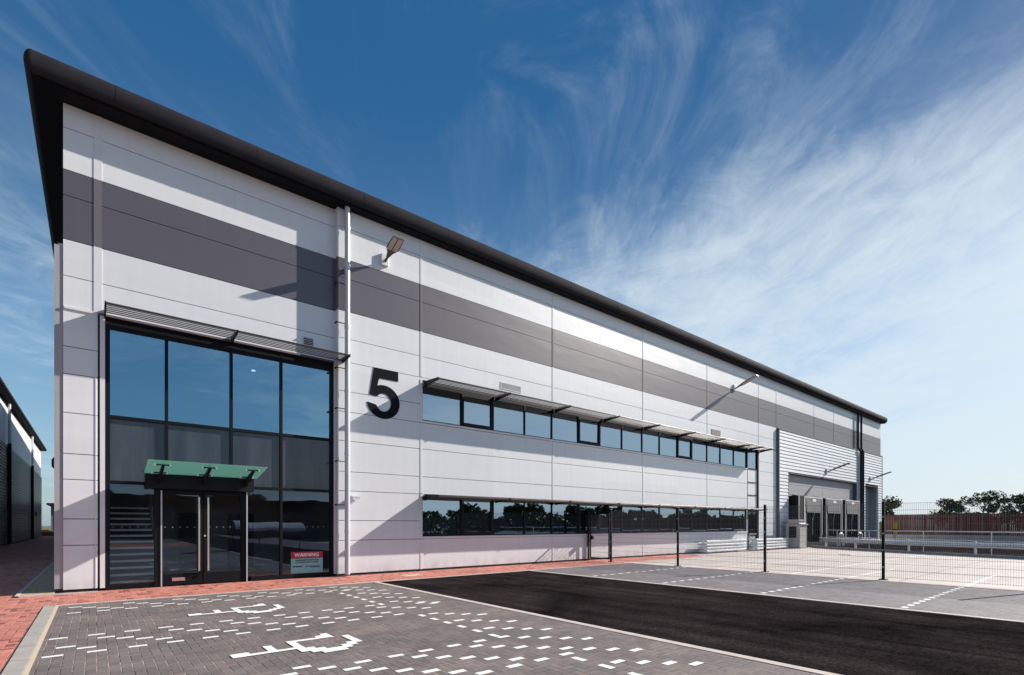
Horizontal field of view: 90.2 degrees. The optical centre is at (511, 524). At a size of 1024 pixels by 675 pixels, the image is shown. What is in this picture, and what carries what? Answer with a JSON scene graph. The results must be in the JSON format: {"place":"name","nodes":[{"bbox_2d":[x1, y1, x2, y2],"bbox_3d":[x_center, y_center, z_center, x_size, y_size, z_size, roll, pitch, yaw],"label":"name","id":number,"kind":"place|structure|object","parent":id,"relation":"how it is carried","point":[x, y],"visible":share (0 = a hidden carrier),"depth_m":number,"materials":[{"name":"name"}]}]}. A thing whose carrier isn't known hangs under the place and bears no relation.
{"place":"outdoors","nodes":[
{"label":"outdoors","id":0,"kind":"place"},
{"bbox_2d":[46,503,53,530],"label":"building","id":1,"kind":"structure","parent":0,"point":[52,515],"depth_m":82.80,"materials":[{"name":"grey metal"}]},
{"bbox_2d":[0,536,700,674],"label":"red pavement","id":2,"kind":"structure","parent":0,"point":[23,563],"depth_m":14.50,"materials":[{"name":"red brick"}]},
{"bbox_2d":[14,561,97,597],"bbox_3d":[-20.311,1.660,23.755,1.480,0.080,30.150,0,0,-39],"label":"gravel edging","id":3,"kind":"object","parent":2,"relation":"on","point":[28,585],"visible":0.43,"depth_m":12.32,"materials":[{"name":"concrete"}]},
{"bbox_2d":[399,574,420,576],"bbox_3d":[-3.318,1.659,16.810,0.650,0.006,0.420,0,0,-39],"label":"inspection cover","id":4,"kind":"object","parent":2,"relation":"on","point":[410,575],"visible":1,"depth_m":16.74,"materials":[{"name":"metal"}]},
{"bbox_2d":[28,582,819,674],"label":"parking paving","id":5,"kind":"structure","parent":0,"point":[408,633],"depth_m":7.23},
{"bbox_2d":[188,603,284,615],"bbox_3d":[-5.146,1.641,9.774,1.669,0.001,1.112,0,0,-60],"label":"wheelchair marking","id":6,"kind":"object","parent":5,"relation":"on","point":[236,609],"visible":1,"depth_m":9.79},
{"bbox_2d":[230,633,361,657],"bbox_3d":[-2.752,1.641,6.848,1.669,0.001,1.112,0,0,-60],"label":"wheelchair marking","id":7,"kind":"object","parent":5,"relation":"on","point":[294,644],"visible":1,"depth_m":6.78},
{"bbox_2d":[41,587,702,674],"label":"bay marking","id":8,"kind":"object","parent":5,"relation":"on","point":[518,664],"visible":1,"depth_m":6.97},
{"bbox_2d":[0,0,1023,525],"label":"sky","id":9,"kind":"structure","parent":0,"point":[826,195],"materials":[{"name":"blue"}]},
{"bbox_2d":[41,526,1014,534],"bbox_3d":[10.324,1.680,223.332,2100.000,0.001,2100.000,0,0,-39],"label":"ground","id":10,"kind":"structure","parent":0,"point":[46,527],"depth_m":247.60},
{"bbox_2d":[0,377,46,544],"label":"neighbour warehouse","id":11,"kind":"structure","parent":10,"relation":"on","point":[22,446],"depth_m":49.09,"materials":[{"name":"grey metal"}]},
{"bbox_2d":[1,605,58,674],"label":"kerb","id":12,"kind":"structure","parent":10,"relation":"on","point":[21,661],"depth_m":6.96,"materials":[{"name":"concrete"}]},
{"bbox_2d":[19,564,56,595],"bbox_3d":[-36.142,1.665,42.523,0.600,0.070,79.050,0,0,-39],"label":"gravel margin","id":13,"kind":"object","parent":10,"relation":"on","point":[43,583],"visible":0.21,"depth_m":13.75,"materials":[{"name":"grey gravel"}]},
{"bbox_2d":[41,530,53,535],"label":"boundary wall","id":14,"kind":"structure","parent":10,"relation":"on","point":[47,533],"depth_m":75.76,"materials":[{"name":"orange paint"}]},
{"bbox_2d":[23,48,887,592],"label":"warehouse","id":15,"kind":"structure","parent":10,"relation":"on","point":[237,320],"depth_m":17.19,"materials":[{"name":"white metal cladding"},{"name":"grey metal cladding"},{"name":"charcoal metal"}]},
{"bbox_2d":[159,490,202,585],"bbox_3d":[-9.051,0.345,13.964,1.010,2.570,0.226,0,0,-39],"label":"entrance door","id":16,"kind":"structure","parent":15,"relation":"in","point":[179,578],"depth_m":14.07,"materials":[{"name":"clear glass"}]},
{"bbox_2d":[179,513,253,569],"bbox_3d":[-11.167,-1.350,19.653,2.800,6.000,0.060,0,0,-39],"label":"inner door","id":17,"kind":"structure","parent":15,"relation":"in","point":[188,537],"depth_m":19.11,"materials":[{"name":"clear glass"}]},
{"bbox_2d":[203,492,242,582],"bbox_3d":[-8.254,0.345,14.616,1.010,2.570,0.226,0,0,-39],"label":"entrance door","id":18,"kind":"structure","parent":15,"relation":"in","point":[219,576],"depth_m":14.52,"materials":[{"name":"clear glass"}]},
{"bbox_2d":[291,551,322,573],"bbox_3d":[-6.480,1.175,16.135,0.980,0.670,0.012,0,0,-39],"label":"warning sign","id":19,"kind":"object","parent":15,"relation":"attached to","point":[309,562],"visible":1,"depth_m":16.13,"materials":[{"name":"multicoloured"}]},
{"bbox_2d":[351,495,361,499],"bbox_3d":[-5.120,-0.890,16.794,0.300,0.160,0.157,0,0,-39],"label":"security camera","id":20,"kind":"object","parent":15,"relation":"attached to","point":[355,497],"visible":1,"depth_m":16.73,"materials":[{"name":"white plastic"}]},
{"bbox_2d":[367,367,399,418],"bbox_3d":[-4.394,-4.489,17.480,1.187,1.702,0.015,0,0,-39],"label":"building number","id":21,"kind":"object","parent":15,"relation":"attached to","point":[376,389],"visible":1,"depth_m":17.49,"materials":[{"name":"black plastic"}]},
{"bbox_2d":[381,236,403,266],"bbox_3d":[-4.043,-9.137,17.073,0.440,0.534,1.088,0,0,-39],"label":"wall light","id":22,"kind":"object","parent":15,"relation":"attached to","point":[395,243],"visible":1,"depth_m":17.00,"materials":[{"name":"grey metal"}]},
{"bbox_2d":[423,496,460,535],"bbox_3d":[-2.624,-0.312,19.018,1.700,1.455,0.080,0,0,-39],"label":"window","id":23,"kind":"structure","parent":15,"relation":"in","point":[441,517],"depth_m":19.02,"materials":[{"name":"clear glass"}]},
{"bbox_2d":[423,381,460,425],"bbox_3d":[-2.624,-4.492,19.018,1.700,1.435,0.080,0,0,-39],"label":"window","id":24,"kind":"structure","parent":15,"relation":"in","point":[440,404],"depth_m":19.02,"materials":[{"name":"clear glass"}]},
{"bbox_2d":[461,499,492,535],"bbox_3d":[-1.364,-0.312,20.037,1.540,1.455,0.100,0,0,-39],"label":"window","id":25,"kind":"structure","parent":15,"relation":"in","point":[476,515],"depth_m":20.03,"materials":[{"name":"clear glass"}]},
{"bbox_2d":[461,390,492,430],"bbox_3d":[-1.364,-4.492,20.037,1.540,1.435,0.100,0,0,-39],"label":"window","id":26,"kind":"structure","parent":15,"relation":"in","point":[476,409],"depth_m":20.02,"materials":[{"name":"blue glass"}]},
{"bbox_2d":[493,500,524,534],"bbox_3d":[-0.128,-0.312,21.061,1.670,1.455,0.080,0,0,-39],"label":"window","id":27,"kind":"structure","parent":15,"relation":"in","point":[508,516],"depth_m":21.07,"materials":[{"name":"black glass"}]},
{"bbox_2d":[493,397,524,434],"bbox_3d":[-0.128,-4.492,21.061,1.670,1.435,0.080,0,0,-39],"label":"window","id":28,"kind":"structure","parent":15,"relation":"in","point":[508,416],"depth_m":21.05,"materials":[{"name":"blue glass"}]},
{"bbox_2d":[525,502,551,534],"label":"window","id":29,"kind":"structure","parent":15,"relation":"in","point":[538,515],"depth_m":22.10,"materials":[{"name":"black glass"}]},
{"bbox_2d":[525,402,551,438],"bbox_3d":[1.133,-4.492,22.093,1.590,1.435,0.080,0,0,-39],"label":"window","id":30,"kind":"structure","parent":15,"relation":"in","point":[538,420],"depth_m":22.10,"materials":[{"name":"blue glass"}]},
{"bbox_2d":[552,503,577,533],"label":"window","id":31,"kind":"structure","parent":15,"relation":"in","point":[564,515],"depth_m":23.15,"materials":[{"name":"black glass"}]},
{"bbox_2d":[552,409,577,442],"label":"window","id":32,"kind":"structure","parent":15,"relation":"in","point":[564,424],"depth_m":23.12,"materials":[{"name":"blue glass"}]},
{"bbox_2d":[578,504,599,533],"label":"window","id":33,"kind":"structure","parent":15,"relation":"in","point":[582,508],"depth_m":24.03,"materials":[{"name":"black glass"}]},
{"bbox_2d":[578,413,599,445],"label":"window","id":34,"kind":"structure","parent":15,"relation":"in","point":[588,426],"depth_m":24.13,"materials":[{"name":"blue glass"}]},
{"bbox_2d":[600,505,621,533],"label":"window","id":35,"kind":"structure","parent":15,"relation":"in","point":[615,508],"depth_m":25.23,"materials":[{"name":"black glass"}]},
{"bbox_2d":[600,418,621,449],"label":"window","id":36,"kind":"structure","parent":15,"relation":"in","point":[610,431],"depth_m":25.14,"materials":[{"name":"blue glass"}]},
{"bbox_2d":[622,505,641,532],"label":"window","id":37,"kind":"structure","parent":15,"relation":"in","point":[633,512],"depth_m":26.18,"materials":[{"name":"black glass"}]},
{"bbox_2d":[622,422,641,452],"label":"window","id":38,"kind":"structure","parent":15,"relation":"in","point":[631,434],"depth_m":26.19,"materials":[{"name":"blue glass"}]},
{"bbox_2d":[642,506,659,532],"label":"window","id":39,"kind":"structure","parent":15,"relation":"in","point":[651,523],"depth_m":27.27,"materials":[{"name":"black glass"}]},
{"bbox_2d":[642,427,659,454],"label":"window","id":40,"kind":"structure","parent":15,"relation":"in","point":[650,437],"depth_m":27.26,"materials":[{"name":"blue glass"}]},
{"bbox_2d":[660,507,676,532],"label":"window","id":41,"kind":"structure","parent":15,"relation":"in","point":[670,511],"depth_m":28.26,"materials":[{"name":"black glass"}]},
{"bbox_2d":[660,430,676,457],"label":"window","id":42,"kind":"structure","parent":15,"relation":"in","point":[668,440],"depth_m":28.25,"materials":[{"name":"blue glass"}]},
{"bbox_2d":[677,433,691,459],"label":"window","id":43,"kind":"structure","parent":15,"relation":"in","point":[684,444],"depth_m":29.26,"materials":[{"name":"blue glass"}]},
{"bbox_2d":[679,508,691,531],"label":"window","id":44,"kind":"structure","parent":15,"relation":"in","point":[685,511],"depth_m":29.32,"materials":[{"name":"black glass"}]},
{"bbox_2d":[692,508,705,531],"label":"window","id":45,"kind":"structure","parent":15,"relation":"in","point":[698,511],"depth_m":30.20,"materials":[{"name":"black glass"}]},
{"bbox_2d":[692,436,706,461],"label":"window","id":46,"kind":"structure","parent":15,"relation":"in","point":[699,446],"depth_m":30.27,"materials":[{"name":"blue glass"}]},
{"bbox_2d":[707,509,719,531],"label":"window","id":47,"kind":"structure","parent":15,"relation":"in","point":[708,510],"depth_m":31.28,"materials":[{"name":"black glass"}]},
{"bbox_2d":[707,439,719,463],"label":"window","id":48,"kind":"structure","parent":15,"relation":"in","point":[713,449],"depth_m":31.28,"materials":[{"name":"blue glass"}]},
{"bbox_2d":[720,509,733,531],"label":"window","id":49,"kind":"structure","parent":15,"relation":"in","point":[726,525],"depth_m":32.27,"materials":[{"name":"black glass"}]},
{"bbox_2d":[720,442,733,465],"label":"window","id":50,"kind":"structure","parent":15,"relation":"in","point":[726,450],"depth_m":32.27,"materials":[{"name":"blue glass"}]},
{"bbox_2d":[734,510,745,530],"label":"window","id":51,"kind":"structure","parent":15,"relation":"in","point":[736,513],"depth_m":33.32,"materials":[{"name":"black glass"}]},
{"bbox_2d":[734,444,745,467],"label":"window","id":52,"kind":"structure","parent":15,"relation":"in","point":[739,453],"depth_m":33.41,"materials":[{"name":"blue glass"}]},
{"bbox_2d":[733,375,758,390],"bbox_3d":[14.729,-8.943,32.157,0.400,0.686,1.511,0,0,-39],"label":"wall light","id":53,"kind":"object","parent":15,"relation":"attached to","point":[746,381],"visible":1,"depth_m":32.09,"materials":[{"name":"grey metal"}]},
{"bbox_2d":[746,448,758,549],"bbox_3d":[16.206,-1.840,34.410,1.620,6.980,0.140,0,0,-39],"label":"stair window","id":54,"kind":"structure","parent":15,"relation":"in","point":[752,456],"depth_m":34.48,"materials":[{"name":"glass"}]},
{"bbox_2d":[748,511,756,547],"bbox_3d":[16.181,0.290,34.393,1.320,2.520,0.075,0,0,-39],"label":"side door","id":55,"kind":"structure","parent":15,"relation":"in","point":[748,511],"depth_m":34.75,"materials":[{"name":"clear glass"}]},
{"bbox_2d":[826,462,849,473],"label":"wall light","id":56,"kind":"object","parent":15,"relation":"attached to","point":[827,471],"visible":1,"depth_m":41.49,"materials":[{"name":"grey metal"}]},
{"bbox_2d":[866,488,869,538],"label":"loading door","id":57,"kind":"structure","parent":15,"relation":"in","point":[867,489],"depth_m":50.71,"materials":[{"name":"grey metal"}]},
{"bbox_2d":[870,472,890,480],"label":"wall light","id":58,"kind":"object","parent":15,"relation":"attached to","point":[871,478],"visible":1,"depth_m":48.38,"materials":[{"name":"grey metal"}]},
{"bbox_2d":[59,563,1023,674],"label":"flush edging","id":59,"kind":"object","parent":10,"relation":"on","point":[706,649],"visible":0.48,"depth_m":9.80,"materials":[{"name":"concrete"}]},
{"bbox_2d":[622,557,1023,590],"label":"yard edging","id":60,"kind":"object","parent":10,"relation":"on","point":[826,576],"visible":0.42,"depth_m":16.02,"materials":[{"name":"concrete"}]},
{"bbox_2d":[381,571,1023,674],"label":"road","id":61,"kind":"structure","parent":0,"point":[842,639],"depth_m":8.57,"materials":[{"name":"black asphalt"}]},
{"bbox_2d":[535,563,1023,620],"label":"parking paving","id":62,"kind":"structure","parent":0,"point":[999,604],"depth_m":13.26,"materials":[{"name":"grey concrete"}]},
{"bbox_2d":[618,567,963,607],"bbox_3d":[8.168,1.645,13.920,5.370,0.001,11.070,0,0,-39],"label":"bay dash marking","id":63,"kind":"object","parent":62,"relation":"on","point":[837,579],"visible":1,"depth_m":13.22,"materials":[{"name":"white paint"}]},
{"bbox_2d":[634,547,1023,589],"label":"concrete yard","id":64,"kind":"structure","parent":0,"point":[966,576],"depth_m":20.85,"materials":[{"name":"grey concrete"}]},
{"bbox_2d":[698,539,745,552],"bbox_3d":[12.757,1.260,30.839,4.920,0.780,0.600,0,0,-39],"label":"crash barrier","id":65,"kind":"object","parent":64,"relation":"on","point":[734,544],"visible":0.88,"depth_m":30.33,"materials":[{"name":"metal"}]},
{"bbox_2d":[748,538,788,549],"bbox_3d":[17.237,1.260,34.207,4.920,0.780,0.600,0,0,-39],"label":"crash barrier","id":66,"kind":"object","parent":64,"relation":"on","point":[782,544],"visible":0.84,"depth_m":33.69,"materials":[{"name":"metal"}]},
{"bbox_2d":[784,519,807,548],"bbox_3d":[20.295,0.630,36.431,1.310,2.040,1.110,0,0,-39],"label":"kiosk","id":67,"kind":"object","parent":64,"relation":"on","point":[793,532],"visible":0.91,"depth_m":36.03,"materials":[{"name":"grey paint"}]},
{"bbox_2d":[587,500,1023,586],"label":"fence","id":68,"kind":"object","parent":64,"relation":"on","point":[765,512],"visible":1,"depth_m":16.65,"materials":[{"name":"black metal"}]},
{"bbox_2d":[590,513,609,558],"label":"gate","id":69,"kind":"structure","parent":68,"relation":"attached to","point":[608,536],"depth_m":23.36,"materials":[{"name":"black metal"}]},
{"bbox_2d":[663,551,1014,585],"bbox_3d":[17.455,1.647,22.609,19.150,0.005,12.750,0,0,-39],"label":"yard line marking","id":70,"kind":"object","parent":64,"relation":"on","point":[853,567],"visible":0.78,"depth_m":20.27,"materials":[{"name":"white paint"}]},
{"bbox_2d":[819,537,1023,553],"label":"crash barrier","id":71,"kind":"object","parent":64,"relation":"on","point":[909,543],"visible":0.84,"depth_m":29.20,"materials":[{"name":"metal"}]},
{"bbox_2d":[833,530,1023,554],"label":"handrail","id":72,"kind":"object","parent":64,"relation":"on","point":[991,541],"visible":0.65,"depth_m":29.35,"materials":[{"name":"metal"}]},
{"bbox_2d":[828,540,1023,555],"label":"dock yard","id":73,"kind":"structure","parent":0,"point":[947,549],"depth_m":34.86,"materials":[{"name":"concrete"}]},
{"bbox_2d":[879,522,881,537],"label":"bollard","id":74,"kind":"object","parent":73,"relation":"on","point":[879,529],"visible":0.37,"depth_m":46.87,"materials":[{"name":"yellow paint"}]},
{"bbox_2d":[883,495,902,517],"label":"tree","id":75,"kind":"object","parent":73,"relation":"on","point":[889,508],"visible":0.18,"depth_m":61.65,"materials":[{"name":"green plant"}]},
{"bbox_2d":[893,522,896,539],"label":"bollard","id":76,"kind":"object","parent":73,"relation":"on","point":[894,532],"visible":0.87,"depth_m":49.55,"materials":[{"name":"yellow paint"}]},
{"bbox_2d":[811,545,1023,558],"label":"dock kerb","id":77,"kind":"structure","parent":73,"relation":"on","point":[961,554],"depth_m":28.62,"materials":[{"name":"concrete"}]},
{"bbox_2d":[928,496,972,514],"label":"tree","id":78,"kind":"object","parent":73,"relation":"on","point":[961,507],"visible":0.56,"depth_m":66.88,"materials":[{"name":"green plant"}]},
{"bbox_2d":[885,513,1023,535],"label":"timber fence","id":79,"kind":"object","parent":73,"relation":"on","point":[909,521],"visible":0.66,"depth_m":53.13,"materials":[{"name":"brown wood"}]},
{"bbox_2d":[885,534,1023,541],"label":"concrete wall","id":80,"kind":"structure","parent":73,"relation":"on","point":[971,538],"depth_m":51.70,"materials":[{"name":"grey concrete"}]},
{"bbox_2d":[967,490,1017,521],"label":"tree","id":81,"kind":"object","parent":73,"relation":"on","point":[987,499],"visible":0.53,"depth_m":64.46,"materials":[{"name":"green plant"}]},
{"bbox_2d":[999,493,1023,524],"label":"tree","id":82,"kind":"object","parent":73,"relation":"on","point":[1017,499],"visible":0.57,"depth_m":63.22,"materials":[{"name":"green plant"}]}
]}

